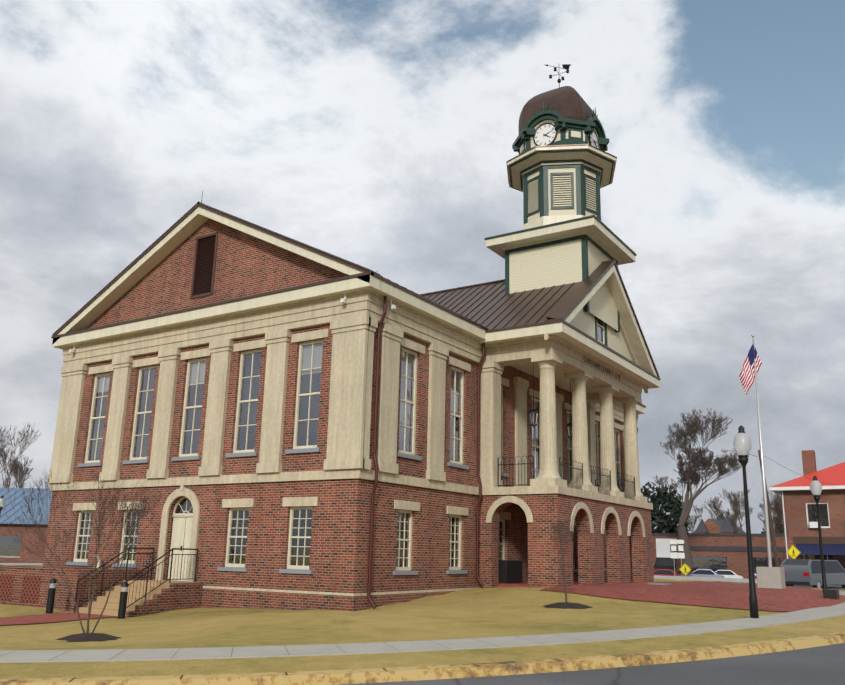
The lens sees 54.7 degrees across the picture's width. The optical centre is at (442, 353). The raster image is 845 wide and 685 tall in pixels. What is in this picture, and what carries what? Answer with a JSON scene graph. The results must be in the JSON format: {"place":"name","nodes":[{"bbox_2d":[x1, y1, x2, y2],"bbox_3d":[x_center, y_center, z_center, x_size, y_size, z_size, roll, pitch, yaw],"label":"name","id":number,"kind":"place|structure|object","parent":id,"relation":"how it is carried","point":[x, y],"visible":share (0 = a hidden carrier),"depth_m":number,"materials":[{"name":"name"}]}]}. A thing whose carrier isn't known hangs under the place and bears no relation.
{"place":"outdoors","nodes":[
{"label":"outdoors","id":0,"kind":"place"},
{"bbox_2d":[0,563,844,684],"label":"sidewalk","id":1,"kind":"structure","parent":0,"point":[804,647],"depth_m":13.21,"materials":[{"name":"concrete"}]},
{"bbox_2d":[0,566,844,650],"bbox_3d":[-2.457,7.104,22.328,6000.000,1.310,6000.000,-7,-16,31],"label":"ground","id":2,"kind":"structure","parent":0,"point":[489,612],"depth_m":19.64,"materials":[{"name":"yellow plant"}]},
{"bbox_2d":[0,555,143,610],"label":"garden wall","id":3,"kind":"structure","parent":2,"relation":"on","point":[25,585],"depth_m":25.99,"materials":[{"name":"brick"}]},
{"bbox_2d":[75,580,203,616],"bbox_3d":[-9.374,7.735,24.862,2.640,1.520,2.889,-7,-16,31],"label":"stair","id":4,"kind":"object","parent":2,"relation":"on","point":[170,596],"visible":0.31,"depth_m":24.58,"materials":[{"name":"stone"}]},
{"bbox_2d":[45,547,197,618],"bbox_3d":[-9.530,6.913,24.830,3.255,1.988,3.254,-7,-16,31],"label":"stair railing","id":5,"kind":"object","parent":4,"relation":"on","point":[122,600],"visible":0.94,"depth_m":24.48,"materials":[{"name":"black metal"}]},
{"bbox_2d":[0,468,592,641],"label":"small bare trees","id":6,"kind":"object","parent":2,"relation":"on","point":[87,636],"depth_m":17.62,"materials":[{"name":"brown plant"}]},
{"bbox_2d":[42,219,624,610],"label":"brick walls","id":7,"kind":"structure","parent":2,"relation":"on","point":[250,265],"depth_m":26.35,"materials":[{"name":"red brick"}]},
{"bbox_2d":[47,202,645,608],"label":"trim","id":8,"kind":"structure","parent":7,"relation":"attached to","point":[354,308],"depth_m":26.92,"materials":[{"name":"beige paint"}]},
{"bbox_2d":[73,339,621,580],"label":"windows","id":9,"kind":"structure","parent":7,"relation":"in","point":[310,361],"depth_m":26.95,"materials":[{"name":"grey glass"}]},
{"bbox_2d":[52,191,657,403],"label":"roof","id":10,"kind":"structure","parent":7,"relation":"on","point":[491,305],"depth_m":31.80,"materials":[{"name":"brown metal"}]},
{"bbox_2d":[484,64,636,332],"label":"clock tower","id":11,"kind":"structure","parent":7,"relation":"on","point":[561,168],"depth_m":33.92,"materials":[{"name":"paint"}]},
{"bbox_2d":[0,407,783,567],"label":"trees","id":12,"kind":"object","parent":2,"relation":"on","point":[689,475],"visible":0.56,"depth_m":83.59,"materials":[{"name":"brown plant"}]},
{"bbox_2d":[0,425,827,617],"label":"street lamps","id":13,"kind":"object","parent":2,"relation":"on","point":[742,442],"visible":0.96,"depth_m":20.12,"materials":[{"name":"black metal"}]},
{"bbox_2d":[0,450,844,578],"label":"town buildings","id":14,"kind":"structure","parent":2,"relation":"on","point":[715,545],"depth_m":80.97,"materials":[{"name":"red brick"}]},
{"bbox_2d":[479,260,660,536],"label":"portico","id":15,"kind":"structure","parent":2,"relation":"on","point":[554,350],"depth_m":31.12,"materials":[{"name":"beige paint"}]},
{"bbox_2d":[498,363,635,583],"bbox_3d":[5.120,4.835,32.486,2.540,8.200,9.285,-7,-16,31],"label":"portico ironwork","id":16,"kind":"object","parent":15,"relation":"attached to","point":[510,571],"visible":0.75,"depth_m":29.30,"materials":[{"name":"black metal"}]},
{"bbox_2d":[584,356,619,379],"bbox_3d":[6.425,0.601,32.740,0.024,0.238,3.941,-7,-16,31],"label":"building lettering","id":17,"kind":"object","parent":15,"relation":"attached to","point":[588,360],"visible":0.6,"depth_m":32.40,"materials":[{"name":"brown metal"}]},
{"bbox_2d":[640,481,783,533],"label":"evergreen tree","id":18,"kind":"object","parent":2,"relation":"on","point":[668,502],"visible":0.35,"depth_m":104.65,"materials":[{"name":"green plant"}]},
{"bbox_2d":[670,539,800,575],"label":"road signs","id":19,"kind":"object","parent":2,"relation":"on","point":[793,552],"visible":0.85,"depth_m":74.62,"materials":[{"name":"yellow metal"}]},
{"bbox_2d":[654,559,844,588],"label":"cars","id":20,"kind":"object","parent":2,"relation":"on","point":[807,572],"visible":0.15,"depth_m":48.51,"materials":[{"name":"grey metal"}]},
{"bbox_2d":[721,449,835,566],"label":"utility pole","id":21,"kind":"object","parent":2,"relation":"on","point":[774,547],"visible":0.54,"depth_m":54.47,"materials":[{"name":"brown wood"}]},
{"bbox_2d":[0,581,844,624],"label":"brick paving","id":22,"kind":"structure","parent":0,"point":[721,594],"depth_m":25.18,"materials":[{"name":"red brick"}]},
{"bbox_2d":[648,583,839,599],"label":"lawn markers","id":23,"kind":"object","parent":22,"relation":"on","point":[830,593],"visible":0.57,"depth_m":26.00,"materials":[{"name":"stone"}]},
{"bbox_2d":[739,334,785,588],"bbox_3d":[12.311,4.086,31.651,0.995,10.050,0.840,-7,-16,31],"label":"flagpole","id":24,"kind":"object","parent":22,"relation":"on","point":[769,576],"visible":1,"depth_m":31.34,"materials":[{"name":"metal"}]},
{"bbox_2d":[0,0,844,533],"label":"sky","id":25,"kind":"structure","parent":0,"point":[375,135],"materials":[{"name":"white"}]},
{"bbox_2d":[478,494,653,587],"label":"portico walls","id":26,"kind":"structure","parent":0,"point":[629,559],"depth_m":28.70,"materials":[{"name":"red brick"}]}
]}

